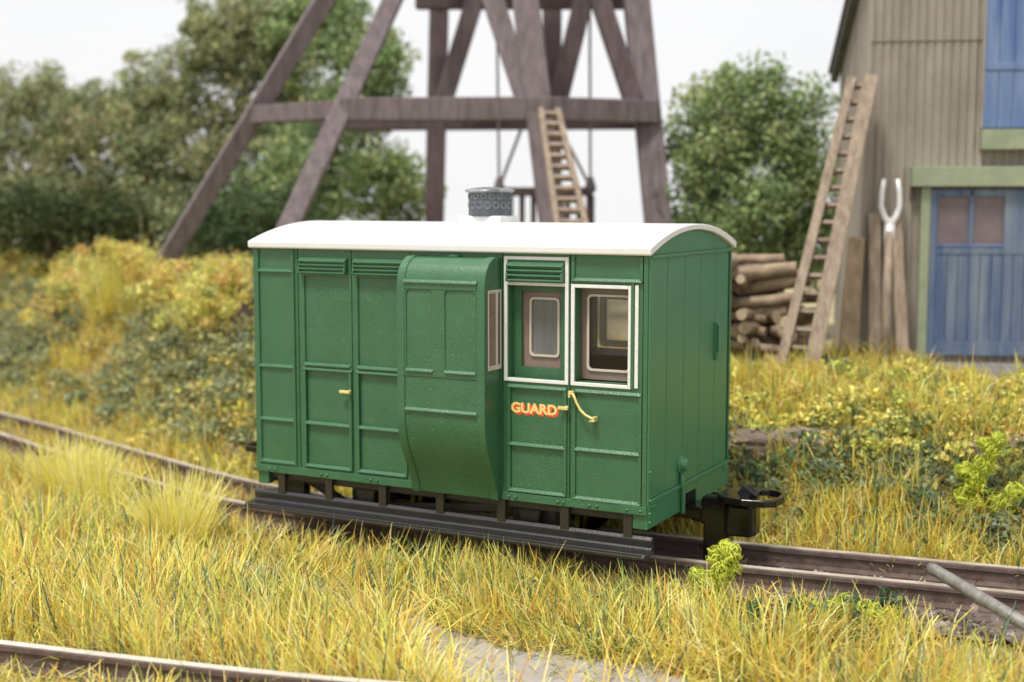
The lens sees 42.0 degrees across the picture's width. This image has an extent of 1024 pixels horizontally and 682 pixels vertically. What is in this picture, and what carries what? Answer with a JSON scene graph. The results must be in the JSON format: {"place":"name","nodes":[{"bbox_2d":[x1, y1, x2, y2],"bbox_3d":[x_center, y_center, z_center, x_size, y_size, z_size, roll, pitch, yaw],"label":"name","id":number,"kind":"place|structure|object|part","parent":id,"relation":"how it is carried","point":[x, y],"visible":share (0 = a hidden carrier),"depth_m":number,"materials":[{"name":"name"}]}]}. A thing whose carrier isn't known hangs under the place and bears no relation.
{"place":"outdoors","nodes":[
{"label":"outdoors","id":0,"kind":"place"},
{"bbox_2d":[0,0,843,251],"label":"sky","id":1,"kind":"structure","parent":0,"point":[90,38],"materials":[{"name":"white"}]},
{"bbox_2d":[191,549,685,681],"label":"path","id":2,"kind":"structure","parent":0,"point":[520,662],"depth_m":7.11,"materials":[{"name":"beige gravel"}]},
{"bbox_2d":[0,246,1023,681],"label":"ground","id":3,"kind":"structure","parent":0,"point":[616,318],"depth_m":9.71,"materials":[{"name":"brown soil"}]},
{"bbox_2d":[0,59,83,260],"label":"tree","id":4,"kind":"object","parent":3,"relation":"on","point":[14,135],"visible":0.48,"depth_m":20.03,"materials":[{"name":"green plant"}]},
{"bbox_2d":[16,269,88,327],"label":"yellow weed","id":5,"kind":"object","parent":3,"relation":"on","point":[57,296],"visible":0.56,"depth_m":16.08,"materials":[{"name":"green plant"}]},
{"bbox_2d":[0,167,163,275],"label":"bush","id":6,"kind":"object","parent":3,"relation":"on","point":[61,220],"visible":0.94,"depth_m":17.81,"materials":[{"name":"green plant"}]},
{"bbox_2d":[2,59,171,255],"bbox_3d":[-6.289,-2.530,19.796,2.796,3.313,2.184,0,6,-1],"label":"tree","id":7,"kind":"object","parent":3,"relation":"on","point":[85,143],"visible":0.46,"depth_m":19.68,"materials":[{"name":"green plant"}]},
{"bbox_2d":[60,216,163,330],"bbox_3d":[-4.598,-0.796,15.662,1.455,1.351,1.424,3,7,28],"label":"grass tuft","id":8,"kind":"object","parent":3,"relation":"on","point":[104,294],"visible":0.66,"depth_m":15.43,"materials":[{"name":"yellow plant"}]},
{"bbox_2d":[73,235,165,316],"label":"yellow weed","id":9,"kind":"object","parent":3,"relation":"on","point":[104,251],"visible":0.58,"depth_m":15.47,"materials":[{"name":"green plant"}]},
{"bbox_2d":[0,238,253,324],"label":"undergrowth","id":10,"kind":"object","parent":3,"relation":"on","point":[30,262],"visible":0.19,"depth_m":16.65,"materials":[{"name":"yellow plant"}]},
{"bbox_2d":[0,272,256,472],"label":"undergrowth","id":11,"kind":"object","parent":3,"relation":"on","point":[192,367],"visible":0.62,"depth_m":13.90,"materials":[{"name":"green plant"}]},
{"bbox_2d":[0,411,273,515],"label":"grass","id":12,"kind":"structure","parent":3,"relation":"on","point":[31,435],"depth_m":12.02,"materials":[{"name":"yellow plant"}]},
{"bbox_2d":[102,446,244,548],"bbox_3d":[-2.408,1.141,9.573,1.070,0.705,0.924,3,7,28],"label":"grass tuft","id":13,"kind":"object","parent":3,"relation":"on","point":[181,511],"visible":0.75,"depth_m":9.51,"materials":[{"name":"yellow plant"}]},
{"bbox_2d":[126,256,223,329],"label":"yellow weed","id":14,"kind":"object","parent":3,"relation":"on","point":[139,291],"visible":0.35,"depth_m":14.45,"materials":[{"name":"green plant"}]},
{"bbox_2d":[147,258,249,337],"bbox_3d":[-3.209,-0.419,14.063,1.131,0.934,1.257,-4,7,-33],"label":"grass tuft","id":15,"kind":"object","parent":3,"relation":"on","point":[207,311],"visible":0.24,"depth_m":13.84,"materials":[{"name":"yellow plant"}]},
{"bbox_2d":[0,640,398,681],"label":"railway track","id":16,"kind":"structure","parent":3,"relation":"on","point":[33,653],"depth_m":6.80,"materials":[{"name":"brown metal"}]},
{"bbox_2d":[158,261,253,329],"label":"yellow weed","id":17,"kind":"object","parent":3,"relation":"on","point":[208,290],"visible":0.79,"depth_m":13.61,"materials":[{"name":"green plant"}]},
{"bbox_2d":[97,0,333,260],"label":"tree","id":18,"kind":"object","parent":3,"relation":"on","point":[169,110],"visible":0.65,"depth_m":18.78,"materials":[{"name":"green plant"}]},
{"bbox_2d":[124,294,351,496],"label":"undergrowth","id":19,"kind":"object","parent":3,"relation":"on","point":[209,370],"visible":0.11,"depth_m":12.81,"materials":[{"name":"yellow plant"}]},
{"bbox_2d":[164,173,334,261],"bbox_3d":[-3.352,-1.377,17.394,2.273,1.611,1.466,1,6,8],"label":"bush","id":20,"kind":"object","parent":3,"relation":"on","point":[243,221],"visible":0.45,"depth_m":17.16,"materials":[{"name":"green plant"}]},
{"bbox_2d":[0,249,627,515],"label":"grass","id":21,"kind":"structure","parent":3,"relation":"on","point":[75,421],"depth_m":13.89,"materials":[{"name":"yellow plant"}]},
{"bbox_2d":[190,0,448,247],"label":"tree","id":22,"kind":"object","parent":3,"relation":"on","point":[395,180],"visible":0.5,"depth_m":18.15,"materials":[{"name":"green plant"}]},
{"bbox_2d":[144,0,671,352],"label":"headframe","id":23,"kind":"object","parent":3,"relation":"on","point":[539,59],"visible":0.81,"depth_m":15.13,"materials":[{"name":"brown wood"}]},
{"bbox_2d":[494,12,595,222],"bbox_3d":[0.396,-2.750,16.122,1.249,3.883,0.390,0,6,0],"label":"hoist cage","id":24,"kind":"object","parent":23,"relation":"hanging from","point":[588,190],"visible":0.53,"depth_m":16.09,"materials":[{"name":"grey metal"}]},
{"bbox_2d":[538,107,588,222],"bbox_3d":[0.573,-1.629,13.876,0.396,1.659,1.277,-1,6,-10],"label":"ladder","id":25,"kind":"object","parent":23,"relation":"attached to","point":[571,176],"visible":0.59,"depth_m":13.93,"materials":[{"name":"brown wood"}]},
{"bbox_2d":[0,441,1023,681],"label":"grass","id":26,"kind":"structure","parent":3,"relation":"on","point":[242,630],"depth_m":7.50,"materials":[{"name":"yellow plant"}]},
{"bbox_2d":[0,274,1023,576],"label":"undergrowth","id":27,"kind":"object","parent":3,"relation":"on","point":[880,382],"visible":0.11,"depth_m":10.35,"materials":[{"name":"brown plant"}]},
{"bbox_2d":[2,434,1023,647],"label":"trackbed","id":28,"kind":"structure","parent":3,"relation":"on","point":[1010,627],"depth_m":7.83,"materials":[{"name":"gravel"}]},
{"bbox_2d":[11,420,143,499],"bbox_3d":[-3.676,0.997,11.142,1.079,0.645,1.090,-4,7,-33],"label":"grass tuft","id":29,"kind":"object","parent":28,"relation":"on","point":[48,468],"visible":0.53,"depth_m":11.05,"materials":[{"name":"yellow plant"}]},
{"bbox_2d":[37,432,159,507],"bbox_3d":[-3.333,1.043,10.726,0.908,0.639,0.849,-4,7,-31],"label":"grass tuft","id":30,"kind":"object","parent":28,"relation":"on","point":[101,485],"visible":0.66,"depth_m":10.67,"materials":[{"name":"yellow plant"}]},
{"bbox_2d":[0,411,1023,620],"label":"railway track","id":31,"kind":"structure","parent":28,"relation":"on","point":[988,579],"depth_m":8.82,"materials":[{"name":"rusty steel"},{"name":"wood"}]},
{"bbox_2d":[244,187,787,560],"bbox_3d":[-0.178,0.155,9.433,4.300,2.474,1.873,3,7,28],"label":"guards van","id":32,"kind":"object","parent":31,"relation":"on","point":[415,375],"visible":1,"depth_m":8.64,"materials":[{"name":"green paint"}]},
{"bbox_3d":[-1.287,0.163,9.226,0.443,1.600,0.093,3,7,28],"label":"luggage door","id":33,"kind":"part","parent":32,"relation":"part of","materials":[{"name":"green paint"}]},
{"bbox_3d":[-0.880,0.186,9.012,0.465,1.600,0.093,3,7,28],"label":"luggage door","id":34,"kind":"part","parent":32,"relation":"part of","materials":[{"name":"green paint"}]},
{"bbox_3d":[0.169,0.240,8.494,0.480,1.600,0.161,3,7,28],"label":"guard door","id":35,"kind":"part","parent":32,"relation":"part of","materials":[{"name":"green paint"}]},
{"bbox_2d":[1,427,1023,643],"bbox_3d":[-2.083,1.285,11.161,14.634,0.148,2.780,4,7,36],"label":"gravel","id":36,"kind":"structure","parent":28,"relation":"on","point":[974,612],"depth_m":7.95,"materials":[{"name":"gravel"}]},
{"bbox_2d":[670,539,742,619],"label":"moss clump","id":37,"kind":"object","parent":3,"relation":"on","point":[724,556],"visible":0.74,"depth_m":7.82,"materials":[{"name":"green plant"}]},
{"bbox_2d":[650,48,839,293],"bbox_3d":[2.836,-1.676,15.378,2.573,3.332,1.924,1,6,6],"label":"bush","id":38,"kind":"object","parent":3,"relation":"on","point":[725,143],"visible":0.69,"depth_m":15.16,"materials":[{"name":"green plant"}]},
{"bbox_2d":[729,426,849,463],"bbox_3d":[2.193,0.833,10.262,1.196,0.376,0.349,1,6,11],"label":"rock","id":39,"kind":"object","parent":3,"relation":"on","point":[760,439],"visible":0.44,"depth_m":10.17,"materials":[{"name":"grey stone"}]},
{"bbox_2d":[602,330,1023,579],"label":"grass","id":40,"kind":"structure","parent":3,"relation":"on","point":[876,528],"depth_m":9.67,"materials":[{"name":"yellow plant"}]},
{"bbox_2d":[734,586,905,649],"bbox_3d":[1.775,1.590,7.587,1.196,0.280,0.613,-2,6,-15],"label":"leafy plant","id":41,"kind":"object","parent":3,"relation":"on","point":[886,597],"visible":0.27,"depth_m":7.62,"materials":[{"name":"green plant"}]},
{"bbox_2d":[775,73,877,369],"bbox_3d":[2.834,-1.048,12.024,0.408,2.755,1.427,5,8,38],"label":"ladder","id":42,"kind":"object","parent":3,"relation":"on","point":[842,205],"visible":0.83,"depth_m":11.95,"materials":[{"name":"brown wood"}]},
{"bbox_2d":[781,591,902,632],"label":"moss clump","id":43,"kind":"object","parent":3,"relation":"on","point":[863,606],"visible":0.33,"depth_m":7.62,"materials":[{"name":"yellow plant"}]},
{"bbox_2d":[674,412,1023,558],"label":"undergrowth","id":44,"kind":"object","parent":3,"relation":"on","point":[824,464],"visible":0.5,"depth_m":9.72,"materials":[{"name":"green plant"}]},
{"bbox_2d":[868,213,881,363],"bbox_3d":[3.397,-0.398,12.476,0.120,1.588,0.375,1,6,7],"label":"plank","id":45,"kind":"object","parent":3,"relation":"on","point":[874,278],"visible":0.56,"depth_m":12.46,"materials":[{"name":"brown wood"}]},
{"bbox_2d":[729,351,1023,478],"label":"undergrowth","id":46,"kind":"object","parent":3,"relation":"on","point":[887,418],"visible":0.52,"depth_m":10.31,"materials":[{"name":"yellow plant"}]},
{"bbox_2d":[890,216,908,362],"bbox_3d":[3.619,-0.379,12.436,0.125,1.562,0.420,0,6,-4],"label":"plank","id":47,"kind":"object","parent":3,"relation":"on","point":[900,306],"visible":0.56,"depth_m":12.42,"materials":[{"name":"brown wood"}]},
{"bbox_2d":[828,0,1023,362],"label":"corrugated shed","id":48,"kind":"structure","parent":3,"relation":"on","point":[944,142],"depth_m":12.48,"materials":[{"name":"metal"}]},
{"bbox_2d":[926,189,1023,355],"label":"door","id":49,"kind":"structure","parent":48,"relation":"in","point":[971,228],"depth_m":12.51,"materials":[{"name":"blue paint"}]},
{"bbox_2d":[983,0,1023,127],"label":"loading door","id":50,"kind":"structure","parent":48,"relation":"in","point":[1003,107],"depth_m":12.30,"materials":[{"name":"blue paint"}]},
{"bbox_2d":[926,562,1023,630],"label":"iron bar","id":51,"kind":"object","parent":3,"relation":"on","point":[978,596],"visible":1,"depth_m":7.42,"materials":[{"name":"grey metal"}]},
{"bbox_2d":[952,429,1023,516],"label":"moss clump","id":52,"kind":"object","parent":3,"relation":"on","point":[991,449],"visible":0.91,"depth_m":9.26,"materials":[{"name":"green plant"}]},
{"bbox_2d":[953,434,1023,471],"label":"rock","id":53,"kind":"object","parent":3,"relation":"on","point":[977,450],"visible":0.2,"depth_m":9.70,"materials":[{"name":"grey stone"}]},
{"bbox_3d":[3.179,0.321,12.236,1.125,0.204,0.407,1,6,11],"label":"rock","id":54,"kind":"object","parent":3,"relation":"on","visible":0},
{"bbox_2d":[838,237,864,356],"bbox_3d":[3.163,-0.282,12.471,0.176,1.374,0.492,3,7,24],"label":"plank","id":55,"kind":"object","parent":54,"relation":"on","point":[850,316],"visible":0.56,"depth_m":12.46,"materials":[{"name":"brown wood"}]},
{"bbox_2d":[878,179,902,364],"bbox_3d":[3.515,-0.547,12.352,0.223,1.905,0.502,1,6,7],"label":"pitchfork","id":56,"kind":"object","parent":54,"relation":"on","point":[888,237],"visible":0.95,"depth_m":12.41,"materials":[{"name":"brown wood"}]},
{"bbox_2d":[931,362,1023,380],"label":"pavement","id":57,"kind":"structure","parent":0,"point":[993,369],"depth_m":12.38,"materials":[{"name":"grey concrete"}]},
{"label":"log","id":58,"kind":"object","parent":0,"visible":0},
{"bbox_2d":[730,350,749,355],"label":"log","id":59,"kind":"object","parent":58,"relation":"on","point":[741,352],"visible":0.06,"depth_m":12.33,"materials":[{"name":"brown wood"}]},
{"bbox_2d":[737,334,747,343],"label":"log","id":60,"kind":"object","parent":59,"relation":"on","point":[742,338],"visible":0.63,"depth_m":11.99,"materials":[{"name":"brown wood"}]},
{"bbox_2d":[731,321,741,337],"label":"log","id":61,"kind":"object","parent":60,"relation":"on","point":[735,332],"visible":0.37,"depth_m":12.15,"materials":[{"name":"brown wood"}]},
{"bbox_2d":[731,304,789,321],"bbox_3d":[2.165,-0.251,12.269,0.795,0.227,0.140,3,7,30],"label":"log","id":62,"kind":"object","parent":61,"relation":"on","point":[767,311],"visible":0.38,"depth_m":12.10,"materials":[{"name":"brown wood"}]},
{"bbox_2d":[731,293,736,307],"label":"log","id":63,"kind":"object","parent":62,"relation":"on","point":[733,296],"visible":0.12,"depth_m":12.20,"materials":[{"name":"brown wood"}]},
{"bbox_2d":[748,293,817,302],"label":"log","id":64,"kind":"object","parent":62,"relation":"on","point":[807,299],"visible":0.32,"depth_m":12.03,"materials":[{"name":"brown wood"}]},
{"bbox_2d":[731,325,766,337],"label":"log","id":65,"kind":"object","parent":60,"relation":"on","point":[762,332],"visible":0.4,"depth_m":12.11,"materials":[{"name":"brown wood"}]},
{"bbox_2d":[731,310,766,323],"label":"log","id":66,"kind":"object","parent":65,"relation":"on","point":[759,318],"visible":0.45,"depth_m":12.15,"materials":[{"name":"brown wood"}]},
{"bbox_2d":[731,293,803,308],"bbox_3d":[2.238,-0.362,12.134,0.833,0.193,0.103,3,7,24],"label":"log","id":67,"kind":"object","parent":66,"relation":"on","point":[762,301],"visible":0.53,"depth_m":12.08,"materials":[{"name":"brown wood"}]},
{"bbox_2d":[731,320,812,337],"bbox_3d":[2.432,-0.147,12.402,0.846,0.307,0.127,1,6,13],"label":"log","id":68,"kind":"object","parent":60,"relation":"on","point":[801,323],"visible":0.05,"depth_m":12.29,"materials":[{"name":"brown wood"}]},
{"bbox_2d":[730,336,775,350],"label":"log","id":69,"kind":"object","parent":59,"relation":"on","point":[766,338],"visible":0.2,"depth_m":12.28,"materials":[{"name":"brown wood"}]},
{"bbox_2d":[749,334,809,355],"bbox_3d":[2.492,0.040,12.289,0.642,0.230,0.132,0,6,1],"label":"log","id":70,"kind":"object","parent":59,"relation":"on","point":[800,339],"visible":0.24,"depth_m":12.23,"materials":[{"name":"brown wood"}]},
{"bbox_2d":[780,316,799,334],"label":"log","id":71,"kind":"object","parent":70,"relation":"on","point":[783,321],"visible":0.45,"depth_m":11.84,"materials":[{"name":"brown wood"}]},
{"bbox_2d":[740,356,799,362],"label":"log","id":72,"kind":"object","parent":58,"relation":"on","point":[760,357],"visible":0.13,"depth_m":12.19,"materials":[{"name":"brown wood"}]},
{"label":"log","id":73,"kind":"object","parent":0,"visible":0},
{"bbox_2d":[761,354,774,362],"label":"log","id":74,"kind":"object","parent":73,"relation":"on","point":[767,356],"visible":0.23,"depth_m":12.02,"materials":[{"name":"brown wood"}]},
{"bbox_2d":[730,338,779,354],"bbox_3d":[2.139,0.036,12.180,0.741,0.154,0.100,3,7,28],"label":"log","id":75,"kind":"object","parent":74,"relation":"on","point":[761,347],"visible":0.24,"depth_m":12.10,"materials":[{"name":"brown wood"}]},
{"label":"log","id":76,"kind":"object","parent":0,"visible":0},
{"bbox_2d":[791,354,851,362],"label":"log","id":77,"kind":"object","parent":76,"relation":"on","point":[827,357],"visible":0.12,"depth_m":12.05,"materials":[{"name":"brown wood"}]},
{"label":"log","id":78,"kind":"object","parent":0,"visible":0},
{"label":"log","id":79,"kind":"object","parent":78,"relation":"on","visible":0},
{"bbox_2d":[749,338,759,347],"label":"log","id":80,"kind":"object","parent":79,"relation":"on","point":[754,342],"visible":0.67,"depth_m":12.05,"materials":[{"name":"brown wood"}]},
{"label":"log","id":81,"kind":"object","parent":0,"visible":0},
{"bbox_2d":[766,323,796,342],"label":"log","id":82,"kind":"object","parent":81,"relation":"on","point":[775,330],"visible":0.59,"depth_m":12.01,"materials":[{"name":"brown wood"}]},
{"bbox_2d":[739,321,765,334],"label":"log","id":83,"kind":"object","parent":82,"relation":"on","point":[748,327],"visible":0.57,"depth_m":11.95,"materials":[{"name":"brown wood"}]},
{"bbox_2d":[769,310,782,323],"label":"log","id":84,"kind":"object","parent":82,"relation":"on","point":[775,317],"visible":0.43,"depth_m":12.06,"materials":[{"name":"brown wood"}]},
{"bbox_2d":[736,308,754,319],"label":"log","id":85,"kind":"object","parent":84,"relation":"on","point":[745,314],"visible":0.62,"depth_m":11.83,"materials":[{"name":"brown wood"}]},
{"bbox_2d":[736,293,774,297],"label":"log","id":86,"kind":"object","parent":84,"relation":"on","point":[750,295],"visible":0.07,"depth_m":12.38,"materials":[{"name":"brown wood"}]},
{"bbox_2d":[731,280,776,293],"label":"log","id":87,"kind":"object","parent":86,"relation":"on","point":[733,286],"visible":0.09,"depth_m":12.30,"materials":[{"name":"brown wood"}]},
{"bbox_2d":[732,261,796,279],"bbox_3d":[2.171,-0.629,12.140,0.834,0.200,0.133,2,6,15],"label":"log","id":88,"kind":"object","parent":87,"relation":"on","point":[771,270],"visible":0.52,"depth_m":12.06,"materials":[{"name":"brown wood"}]},
{"bbox_2d":[732,253,738,268],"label":"log","id":89,"kind":"object","parent":88,"relation":"on","point":[735,262],"visible":0.2,"depth_m":12.07,"materials":[{"name":"brown wood"}]},
{"bbox_2d":[735,254,784,263],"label":"log","id":90,"kind":"object","parent":88,"relation":"on","point":[758,258],"visible":0.55,"depth_m":12.15,"materials":[{"name":"brown wood"}]},
{"bbox_2d":[736,271,811,296],"bbox_3d":[2.390,-0.524,12.176,0.688,0.259,0.145,3,7,26],"label":"log","id":91,"kind":"object","parent":87,"relation":"on","point":[761,285],"visible":0.72,"depth_m":12.14,"materials":[{"name":"brown wood"}]},
{"bbox_2d":[747,279,784,293],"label":"log","id":92,"kind":"object","parent":86,"relation":"on","point":[779,291],"visible":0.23,"depth_m":12.26,"materials":[{"name":"brown wood"}]},
{"bbox_2d":[767,307,815,323],"bbox_3d":[2.498,-0.235,12.187,0.600,0.170,0.125,3,7,28],"label":"log","id":93,"kind":"object","parent":82,"relation":"on","point":[802,317],"visible":0.19,"depth_m":12.06,"materials":[{"name":"brown wood"}]},
{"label":"log","id":94,"kind":"object","parent":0,"visible":0},
{"bbox_2d":[736,274,747,290],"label":"log","id":95,"kind":"object","parent":94,"relation":"on","point":[741,280],"visible":0.77,"depth_m":11.83,"materials":[{"name":"brown wood"}]}
]}

